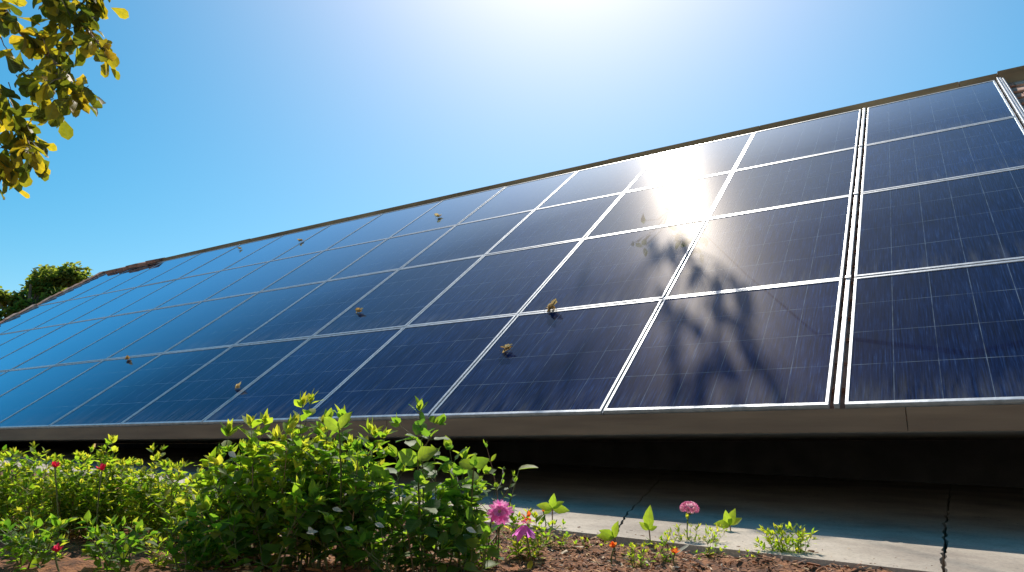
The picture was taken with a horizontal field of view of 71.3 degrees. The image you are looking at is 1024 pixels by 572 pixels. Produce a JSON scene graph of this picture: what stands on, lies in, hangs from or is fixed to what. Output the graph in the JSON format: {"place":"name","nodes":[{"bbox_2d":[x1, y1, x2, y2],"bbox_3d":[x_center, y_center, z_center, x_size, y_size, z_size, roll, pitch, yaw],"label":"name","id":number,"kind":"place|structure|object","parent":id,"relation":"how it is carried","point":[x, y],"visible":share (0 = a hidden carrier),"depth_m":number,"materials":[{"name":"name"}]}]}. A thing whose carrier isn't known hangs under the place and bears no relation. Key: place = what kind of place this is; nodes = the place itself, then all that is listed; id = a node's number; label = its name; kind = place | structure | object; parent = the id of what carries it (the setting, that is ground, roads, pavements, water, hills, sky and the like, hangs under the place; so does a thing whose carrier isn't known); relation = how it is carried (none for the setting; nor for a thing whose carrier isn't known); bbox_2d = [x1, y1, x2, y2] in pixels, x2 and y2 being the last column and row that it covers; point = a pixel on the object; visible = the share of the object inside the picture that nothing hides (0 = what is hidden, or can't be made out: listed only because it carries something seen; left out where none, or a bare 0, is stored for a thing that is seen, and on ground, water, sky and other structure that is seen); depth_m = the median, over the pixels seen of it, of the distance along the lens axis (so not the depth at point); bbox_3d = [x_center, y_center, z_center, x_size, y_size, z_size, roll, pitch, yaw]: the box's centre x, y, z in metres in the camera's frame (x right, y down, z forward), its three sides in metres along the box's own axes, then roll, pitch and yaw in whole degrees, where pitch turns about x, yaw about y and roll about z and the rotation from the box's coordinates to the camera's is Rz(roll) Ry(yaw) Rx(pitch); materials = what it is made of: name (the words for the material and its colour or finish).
{"place":"outdoors","nodes":[
{"label":"outdoors","id":0,"kind":"place"},
{"bbox_2d":[0,448,669,541],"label":"concrete paving","id":1,"kind":"structure","parent":0,"point":[595,499],"depth_m":4.91,"materials":[{"name":"concrete"}]},
{"bbox_2d":[537,494,568,525],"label":"seedling","id":2,"kind":"object","parent":1,"relation":"on","point":[558,507],"visible":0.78,"depth_m":2.55,"materials":[{"name":"green plant"}]},
{"bbox_2d":[0,470,932,571],"bbox_3d":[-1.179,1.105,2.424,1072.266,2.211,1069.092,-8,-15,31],"label":"soil","id":3,"kind":"structure","parent":0,"point":[71,560],"depth_m":1.95,"materials":[{"name":"soil"}]},
{"bbox_2d":[0,264,67,320],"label":"tree","id":4,"kind":"object","parent":3,"relation":"on","point":[43,284],"visible":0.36,"depth_m":21.12,"materials":[{"name":"green plant"}]},
{"bbox_2d":[0,441,70,535],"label":"fine leaf shrub","id":5,"kind":"object","parent":3,"relation":"on","point":[24,473],"visible":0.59,"depth_m":2.23,"materials":[{"name":"plant"}]},
{"bbox_2d":[0,510,78,571],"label":"plant","id":6,"kind":"object","parent":3,"relation":"on","point":[22,543],"visible":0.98,"depth_m":1.71,"materials":[{"name":"green plant"}]},
{"bbox_2d":[15,533,69,559],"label":"corner herb","id":7,"kind":"object","parent":3,"relation":"on","point":[59,555],"visible":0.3,"depth_m":1.83,"materials":[{"name":"green plant"}]},
{"bbox_2d":[51,461,59,543],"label":"red flower","id":8,"kind":"object","parent":3,"relation":"on","point":[54,464],"visible":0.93,"depth_m":2.02,"materials":[{"name":"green plant"}]},
{"bbox_2d":[32,261,92,291],"bbox_3d":[-13.630,2.470,22.149,2.598,6.335,3.359,-8,-15,31],"label":"tree","id":9,"kind":"object","parent":3,"relation":"on","point":[72,274],"visible":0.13,"depth_m":21.78,"materials":[{"name":"green plant"}]},
{"bbox_2d":[0,0,128,199],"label":"broadleaf tree","id":10,"kind":"object","parent":3,"relation":"on","point":[75,98],"visible":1,"depth_m":3.04,"materials":[{"name":"green plant"}]},
{"bbox_2d":[0,444,129,539],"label":"fine leaf shrub","id":11,"kind":"object","parent":3,"relation":"on","point":[74,499],"visible":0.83,"depth_m":2.11,"materials":[{"name":"plant"}]},
{"bbox_2d":[96,463,105,540],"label":"red flower","id":12,"kind":"object","parent":3,"relation":"on","point":[102,467],"visible":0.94,"depth_m":2.04,"materials":[{"name":"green plant"}]},
{"bbox_2d":[48,434,156,534],"bbox_3d":[-1.326,0.661,2.362,0.596,0.330,0.376,-8,-15,31],"label":"fine leaf shrub","id":13,"kind":"object","parent":3,"relation":"on","point":[108,478],"visible":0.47,"depth_m":2.21,"materials":[{"name":"plant"}]},
{"bbox_2d":[75,510,161,571],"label":"plant","id":14,"kind":"object","parent":3,"relation":"on","point":[120,554],"visible":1,"depth_m":1.67,"materials":[{"name":"green plant"}]},
{"bbox_2d":[100,443,204,544],"bbox_3d":[-1.050,0.650,2.215,0.333,0.324,0.609,2,-13,-7],"label":"fine leaf shrub","id":15,"kind":"object","parent":3,"relation":"on","point":[162,498],"visible":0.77,"depth_m":2.11,"materials":[{"name":"plant"}]},
{"bbox_2d":[145,533,184,568],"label":"bed herb","id":16,"kind":"object","parent":3,"relation":"on","point":[157,562],"visible":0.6,"depth_m":1.79,"materials":[{"name":"green plant"}]},
{"bbox_2d":[158,500,226,571],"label":"plant","id":17,"kind":"object","parent":3,"relation":"on","point":[176,555],"visible":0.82,"depth_m":1.74,"materials":[{"name":"green plant"}]},
{"bbox_2d":[177,523,226,571],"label":"shade herb","id":18,"kind":"object","parent":3,"relation":"on","point":[195,533],"visible":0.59,"depth_m":1.75,"materials":[{"name":"green plant"}]},
{"bbox_2d":[172,419,276,564],"bbox_3d":[-0.754,0.549,1.893,0.369,0.384,0.286,-5,-14,21],"label":"leafy shrub","id":19,"kind":"object","parent":3,"relation":"on","point":[204,477],"visible":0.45,"depth_m":1.83,"materials":[{"name":"green plant"}]},
{"bbox_2d":[194,408,308,562],"bbox_3d":[-0.658,0.537,1.886,0.374,0.409,0.498,-1,-13,6],"label":"leafy shrub","id":20,"kind":"object","parent":3,"relation":"on","point":[282,499],"visible":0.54,"depth_m":1.79,"materials":[{"name":"green plant"}]},
{"bbox_2d":[175,472,335,571],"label":"leafy shrub","id":21,"kind":"object","parent":3,"relation":"on","point":[299,523],"visible":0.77,"depth_m":1.71,"materials":[{"name":"green plant"}]},
{"bbox_2d":[214,389,373,571],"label":"leafy shrub","id":22,"kind":"object","parent":3,"relation":"on","point":[297,465],"visible":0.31,"depth_m":1.82,"materials":[{"name":"green plant"}]},
{"bbox_2d":[262,408,392,569],"bbox_3d":[-0.472,0.525,1.830,0.311,0.415,0.320,3,-13,-14],"label":"round leaf plant","id":23,"kind":"object","parent":3,"relation":"on","point":[314,493],"visible":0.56,"depth_m":1.78,"materials":[{"name":"plant"}]},
{"bbox_2d":[324,411,352,566],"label":"upright leaf sprig","id":24,"kind":"object","parent":3,"relation":"on","point":[331,424],"visible":0.93,"depth_m":1.66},
{"bbox_2d":[308,480,405,571],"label":"round leaf plant","id":25,"kind":"object","parent":3,"relation":"on","point":[389,508],"visible":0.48,"depth_m":1.75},
{"bbox_2d":[289,405,434,568],"bbox_3d":[-0.399,0.526,1.854,0.350,0.428,0.396,10,-16,-38],"label":"leafy shrub","id":26,"kind":"object","parent":3,"relation":"on","point":[357,445],"visible":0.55,"depth_m":1.79,"materials":[{"name":"green plant"}]},
{"bbox_2d":[345,510,410,571],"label":"round leaf plant","id":27,"kind":"object","parent":3,"relation":"on","point":[372,555],"visible":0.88,"depth_m":1.69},
{"bbox_2d":[337,396,486,571],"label":"round leaf plant","id":28,"kind":"object","parent":3,"relation":"on","point":[434,506],"visible":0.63,"depth_m":1.77,"materials":[{"name":"plant"}]},
{"bbox_2d":[398,446,438,566],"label":"upright leaf sprig","id":29,"kind":"object","parent":3,"relation":"on","point":[408,457],"visible":0.7,"depth_m":1.65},
{"bbox_2d":[380,490,457,571],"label":"round leaf plant","id":30,"kind":"object","parent":3,"relation":"on","point":[440,527],"visible":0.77,"depth_m":1.73,"materials":[{"name":"plant"}]},
{"bbox_2d":[404,435,495,566],"bbox_3d":[-0.151,0.579,1.898,0.249,0.356,0.270,6,-14,-23],"label":"round leaf plant","id":31,"kind":"object","parent":3,"relation":"on","point":[452,468],"visible":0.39,"depth_m":1.86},
{"bbox_2d":[458,454,488,521],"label":"upright leaf sprig","id":32,"kind":"object","parent":3,"relation":"on","point":[475,462],"visible":0.71,"depth_m":1.74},
{"bbox_2d":[447,488,503,571],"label":"round leaf plant","id":33,"kind":"object","parent":3,"relation":"on","point":[468,540],"visible":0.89,"depth_m":1.76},
{"bbox_2d":[448,439,517,559],"bbox_3d":[-0.066,0.597,1.960,0.225,0.348,0.184,5,-14,-21],"label":"round leaf plant","id":34,"kind":"object","parent":3,"relation":"on","point":[493,474],"visible":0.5,"depth_m":1.98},
{"bbox_2d":[486,499,513,561],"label":"daisy plant","id":35,"kind":"object","parent":3,"relation":"on","point":[499,512],"visible":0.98,"depth_m":1.84,"materials":[{"name":"pink plant"}]},
{"bbox_2d":[0,65,1023,487],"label":"roofed building","id":36,"kind":"structure","parent":3,"relation":"on","point":[980,445],"depth_m":6.05,"materials":[{"name":"metal"}]},
{"bbox_2d":[0,329,30,344],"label":"solar panel","id":37,"kind":"object","parent":36,"relation":"on","point":[6,337],"visible":0.61,"depth_m":10.50,"materials":[{"name":"glass"}]},
{"bbox_2d":[0,365,53,395],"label":"solar panel","id":38,"kind":"object","parent":36,"relation":"on","point":[10,380],"visible":0.82,"depth_m":7.90,"materials":[{"name":"glass"}]},
{"bbox_2d":[0,301,64,333],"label":"solar panel","id":39,"kind":"object","parent":36,"relation":"on","point":[20,318],"visible":0.63,"depth_m":11.77,"materials":[{"name":"glass"}]},
{"bbox_2d":[0,323,66,358],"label":"solar panel","id":40,"kind":"object","parent":36,"relation":"on","point":[18,342],"visible":0.79,"depth_m":9.90,"materials":[{"name":"glass"}]},
{"bbox_2d":[1,294,98,333],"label":"solar panel","id":41,"kind":"object","parent":36,"relation":"on","point":[46,316],"visible":0.64,"depth_m":11.16,"materials":[{"name":"glass"}]},
{"bbox_2d":[0,360,103,421],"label":"solar panel","id":42,"kind":"object","parent":36,"relation":"on","point":[29,392],"visible":0.81,"depth_m":7.26,"materials":[{"name":"glass"}]},
{"bbox_2d":[0,317,106,370],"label":"solar panel","id":43,"kind":"object","parent":36,"relation":"on","point":[18,357],"visible":0.71,"depth_m":9.20,"materials":[{"name":"glass"}]},
{"bbox_2d":[0,354,160,429],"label":"solar panel","id":44,"kind":"object","parent":36,"relation":"on","point":[53,406],"visible":0.77,"depth_m":6.60,"materials":[{"name":"glass"}]},
{"bbox_2d":[11,310,150,369],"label":"solar panel","id":45,"kind":"object","parent":36,"relation":"on","point":[70,346],"visible":0.7,"depth_m":8.63,"materials":[{"name":"glass"}]},
{"bbox_2d":[33,287,135,328],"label":"solar panel","id":46,"kind":"object","parent":36,"relation":"on","point":[80,310],"visible":0.67,"depth_m":10.66,"materials":[{"name":"glass"}]},
{"bbox_2d":[38,268,131,305],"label":"solar panel","id":47,"kind":"object","parent":36,"relation":"on","point":[82,288],"visible":0.66,"depth_m":12.63,"materials":[{"name":"glass"}]},
{"bbox_2d":[69,261,163,299],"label":"solar panel","id":48,"kind":"object","parent":36,"relation":"on","point":[114,281],"visible":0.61,"depth_m":12.13,"materials":[{"name":"glass"}]},
{"bbox_2d":[69,280,174,322],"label":"solar panel","id":49,"kind":"object","parent":36,"relation":"on","point":[111,307],"visible":0.7,"depth_m":10.15,"materials":[{"name":"glass"}]},
{"bbox_2d":[55,302,200,364],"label":"solar panel","id":50,"kind":"object","parent":36,"relation":"on","point":[116,341],"visible":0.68,"depth_m":8.12,"materials":[{"name":"glass"}]},
{"bbox_2d":[48,346,231,427],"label":"solar panel","id":51,"kind":"object","parent":36,"relation":"on","point":[117,404],"visible":0.78,"depth_m":6.08,"materials":[{"name":"glass"}]},
{"bbox_2d":[102,253,200,293],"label":"solar panel","id":52,"kind":"object","parent":36,"relation":"on","point":[150,274],"visible":0.67,"depth_m":11.64,"materials":[{"name":"glass"}]},
{"bbox_2d":[108,271,218,316],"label":"solar panel","id":53,"kind":"object","parent":36,"relation":"on","point":[162,295],"visible":0.67,"depth_m":9.64,"materials":[{"name":"glass"}]},
{"bbox_2d":[105,292,258,359],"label":"solar panel","id":54,"kind":"object","parent":36,"relation":"on","point":[165,337],"visible":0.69,"depth_m":7.61,"materials":[{"name":"glass"}]},
{"bbox_2d":[138,244,240,286],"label":"solar panel","id":55,"kind":"object","parent":36,"relation":"on","point":[187,266],"visible":0.72,"depth_m":11.12,"materials":[{"name":"glass"}]},
{"bbox_2d":[154,261,268,308],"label":"solar panel","id":56,"kind":"object","parent":36,"relation":"on","point":[205,289],"visible":0.7,"depth_m":9.13,"materials":[{"name":"glass"}]},
{"bbox_2d":[120,337,310,426],"bbox_3d":[-2.302,0.748,5.634,0.964,0.035,1.182,-8,22,31],"label":"solar panel","id":57,"kind":"object","parent":36,"relation":"on","point":[200,396],"visible":0.85,"depth_m":5.56,"materials":[{"name":"glass"}]},
{"bbox_2d":[178,235,282,278],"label":"solar panel","id":58,"kind":"object","parent":36,"relation":"on","point":[227,259],"visible":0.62,"depth_m":10.61,"materials":[{"name":"glass"}]},
{"bbox_2d":[164,281,325,352],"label":"solar panel","id":59,"kind":"object","parent":36,"relation":"on","point":[237,324],"visible":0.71,"depth_m":7.09,"materials":[{"name":"glass"}]},
{"bbox_2d":[204,251,322,300],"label":"solar panel","id":60,"kind":"object","parent":36,"relation":"on","point":[264,276],"visible":0.69,"depth_m":8.62,"materials":[{"name":"glass"}]},
{"bbox_2d":[223,225,329,269],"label":"solar panel","id":61,"kind":"object","parent":36,"relation":"on","point":[274,249],"visible":0.74,"depth_m":10.12,"materials":[{"name":"glass"}]},
{"bbox_2d":[202,327,403,424],"bbox_3d":[-1.464,0.636,5.135,0.974,0.035,1.182,-8,22,31],"label":"solar panel","id":62,"kind":"object","parent":36,"relation":"on","point":[324,367],"visible":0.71,"depth_m":5.09,"materials":[{"name":"glass"}]},
{"bbox_2d":[234,269,398,345],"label":"solar panel","id":63,"kind":"object","parent":36,"relation":"on","point":[317,310],"visible":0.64,"depth_m":6.57,"materials":[{"name":"glass"}]},
{"bbox_2d":[260,238,387,291],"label":"solar panel","id":64,"kind":"object","parent":36,"relation":"on","point":[325,265],"visible":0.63,"depth_m":8.10,"materials":[{"name":"glass"}]},
{"bbox_2d":[271,213,382,260],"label":"solar panel","id":65,"kind":"object","parent":36,"relation":"on","point":[327,237],"visible":0.8,"depth_m":9.61,"materials":[{"name":"glass"}]},
{"bbox_2d":[326,200,442,249],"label":"solar panel","id":66,"kind":"object","parent":36,"relation":"on","point":[386,225],"visible":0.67,"depth_m":9.09,"materials":[{"name":"glass"}]},
{"bbox_2d":[328,225,455,280],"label":"solar panel","id":67,"kind":"object","parent":36,"relation":"on","point":[394,253],"visible":0.73,"depth_m":7.59,"materials":[{"name":"glass"}]},
{"bbox_2d":[313,255,483,336],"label":"solar panel","id":68,"kind":"object","parent":36,"relation":"on","point":[404,297],"visible":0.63,"depth_m":6.06,"materials":[{"name":"glass"}]},
{"bbox_2d":[304,315,515,421],"bbox_3d":[-0.625,0.522,4.634,0.971,0.036,1.182,-8,22,31],"label":"solar panel","id":69,"kind":"object","parent":36,"relation":"on","point":[432,365],"visible":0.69,"depth_m":4.56,"materials":[{"name":"glass"}]},
{"bbox_2d":[390,186,505,237],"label":"solar panel","id":70,"kind":"object","parent":36,"relation":"on","point":[455,210],"visible":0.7,"depth_m":8.56,"materials":[{"name":"glass"}]},
{"bbox_2d":[401,210,533,268],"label":"solar panel","id":71,"kind":"object","parent":36,"relation":"on","point":[472,239],"visible":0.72,"depth_m":7.09,"materials":[{"name":"glass"}]},
{"bbox_2d":[406,239,582,326],"bbox_3d":[-0.100,-0.028,5.639,0.971,0.035,1.327,-8,22,31],"label":"solar panel","id":72,"kind":"object","parent":36,"relation":"on","point":[502,284],"visible":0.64,"depth_m":5.56,"materials":[{"name":"glass"}]},
{"bbox_2d":[459,171,577,223],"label":"solar panel","id":73,"kind":"object","parent":36,"relation":"on","point":[523,197],"visible":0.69,"depth_m":8.07,"materials":[{"name":"glass"}]},
{"bbox_2d":[430,299,661,417],"bbox_3d":[0.236,0.409,4.123,1.021,0.034,1.182,-8,22,31],"label":"solar panel","id":74,"kind":"object","parent":36,"relation":"on","point":[575,361],"visible":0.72,"depth_m":4.02,"materials":[{"name":"glass"}]},
{"bbox_2d":[485,193,622,254],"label":"solar panel","id":75,"kind":"object","parent":36,"relation":"on","point":[572,221],"visible":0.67,"depth_m":6.58,"materials":[{"name":"glass"}]},
{"bbox_2d":[537,154,657,208],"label":"solar panel","id":76,"kind":"object","parent":36,"relation":"on","point":[603,180],"visible":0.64,"depth_m":7.56,"materials":[{"name":"glass"}]},
{"bbox_2d":[519,219,706,313],"bbox_3d":[0.760,-0.144,5.127,1.021,0.036,1.326,-8,22,31],"label":"solar panel","id":77,"kind":"object","parent":36,"relation":"on","point":[635,266],"visible":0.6,"depth_m":5.04,"materials":[{"name":"glass"}]},
{"bbox_2d":[584,172,731,238],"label":"solar panel","id":78,"kind":"object","parent":36,"relation":"on","point":[677,202],"visible":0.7,"depth_m":6.06,"materials":[{"name":"glass"}]},
{"bbox_2d":[625,132,753,191],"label":"solar panel","id":79,"kind":"object","parent":36,"relation":"on","point":[721,156],"visible":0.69,"depth_m":7.04,"materials":[{"name":"glass"}]},
{"bbox_2d":[603,279,842,413],"bbox_3d":[1.104,0.291,3.605,0.989,0.034,1.182,-8,22,31],"label":"solar panel","id":80,"kind":"object","parent":36,"relation":"on","point":[764,348],"visible":0.97,"depth_m":3.49,"materials":[{"name":"glass"}]},
{"bbox_2d":[665,195,851,297],"bbox_3d":[1.629,-0.259,4.610,0.989,0.037,1.327,-8,22,31],"label":"solar panel","id":81,"kind":"object","parent":36,"relation":"on","point":[795,244],"visible":0.82,"depth_m":4.51,"materials":[{"name":"glass"}]},
{"bbox_2d":[708,147,856,218],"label":"solar panel","id":82,"kind":"object","parent":36,"relation":"on","point":[825,176],"visible":0.85,"depth_m":5.54,"materials":[{"name":"glass"}]},
{"bbox_2d":[734,109,860,170],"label":"solar panel","id":83,"kind":"object","parent":36,"relation":"on","point":[828,134],"visible":0.87,"depth_m":6.52,"materials":[{"name":"glass"}]},
{"bbox_2d":[834,108,865,408],"bbox_3d":[2.337,-0.605,4.845,0.028,3.010,3.984,-8,-15,31],"label":"mounting rail","id":84,"kind":"object","parent":36,"relation":"attached to","point":[838,388],"visible":1,"depth_m":3.70,"materials":[{"name":"metal"}]},
{"bbox_2d":[845,259,1023,409],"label":"solar panel","id":85,"kind":"object","parent":36,"relation":"on","point":[950,336],"visible":0.97,"depth_m":3.06,"materials":[{"name":"glass"}]},
{"bbox_2d":[855,167,1023,277],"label":"solar panel","id":86,"kind":"object","parent":36,"relation":"on","point":[969,220],"visible":0.84,"depth_m":4.04,"materials":[{"name":"glass"}]},
{"bbox_2d":[865,80,1015,145],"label":"solar panel","id":87,"kind":"object","parent":36,"relation":"on","point":[978,103],"visible":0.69,"depth_m":5.97,"materials":[{"name":"glass"}]},
{"bbox_2d":[861,116,1023,193],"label":"solar panel","id":88,"kind":"object","parent":36,"relation":"on","point":[983,148],"visible":0.85,"depth_m":5.01,"materials":[{"name":"glass"}]},
{"bbox_2d":[996,77,1023,125],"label":"edge trim","id":89,"kind":"structure","parent":36,"relation":"attached to","point":[1015,104],"depth_m":5.64,"materials":[{"name":"metal"}]},
{"bbox_2d":[489,503,553,559],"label":"bed weed","id":90,"kind":"object","parent":3,"relation":"on","point":[533,543],"visible":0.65,"depth_m":2.03,"materials":[{"name":"green plant"}]},
{"bbox_2d":[512,511,534,569],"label":"fuchsia plant","id":91,"kind":"object","parent":3,"relation":"on","point":[521,531],"visible":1,"depth_m":1.87,"materials":[{"name":"purple plant"}]},
{"bbox_2d":[539,518,572,545],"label":"bed weed","id":92,"kind":"object","parent":3,"relation":"on","point":[567,535],"visible":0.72,"depth_m":2.21,"materials":[{"name":"green plant"}]},
{"bbox_2d":[596,521,618,552],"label":"seedling","id":93,"kind":"object","parent":3,"relation":"on","point":[607,534],"visible":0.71,"depth_m":2.13,"materials":[{"name":"green plant"}]},
{"bbox_2d":[626,539,656,568],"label":"bed weed","id":94,"kind":"object","parent":3,"relation":"on","point":[639,555],"visible":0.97,"depth_m":1.99,"materials":[{"name":"green plant"}]},
{"bbox_2d":[650,535,677,562],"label":"bed weed","id":95,"kind":"object","parent":3,"relation":"on","point":[663,544],"visible":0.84,"depth_m":2.04,"materials":[{"name":"green plant"}]},
{"bbox_2d":[692,532,727,558],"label":"bed weed","id":96,"kind":"object","parent":3,"relation":"on","point":[712,548],"visible":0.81,"depth_m":2.10,"materials":[{"name":"green plant"}]},
{"bbox_2d":[0,0,1023,446],"label":"sky","id":97,"kind":"structure","parent":0,"point":[223,121],"materials":[{"name":"blue"}]},
{"bbox_2d":[603,466,950,571],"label":"concrete paving","id":98,"kind":"structure","parent":0,"point":[884,524],"depth_m":3.10,"materials":[{"name":"concrete"}]},
{"bbox_2d":[639,505,657,541],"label":"seedling","id":99,"kind":"object","parent":98,"relation":"on","point":[648,522],"visible":0.81,"depth_m":2.27,"materials":[{"name":"green plant"}]},
{"bbox_2d":[679,501,699,535],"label":"cluster flower plant","id":100,"kind":"object","parent":98,"relation":"on","point":[687,509],"visible":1,"depth_m":2.31,"materials":[{"name":"pink plant"}]},
{"bbox_2d":[662,520,728,541],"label":"grassy tuft","id":101,"kind":"object","parent":98,"relation":"on","point":[690,537],"visible":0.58,"depth_m":2.28,"materials":[{"name":"green plant"}]},
{"bbox_2d":[714,508,741,529],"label":"seedling","id":102,"kind":"object","parent":98,"relation":"on","point":[728,520],"visible":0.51,"depth_m":2.56,"materials":[{"name":"green plant"}]},
{"bbox_2d":[751,521,820,552],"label":"yellow tuft","id":103,"kind":"object","parent":98,"relation":"on","point":[801,535],"visible":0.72,"depth_m":2.11,"materials":[{"name":"green plant"}]},
{"bbox_2d":[945,484,1023,571],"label":"concrete paving","id":104,"kind":"structure","parent":0,"point":[984,526],"depth_m":2.80,"materials":[{"name":"concrete"}]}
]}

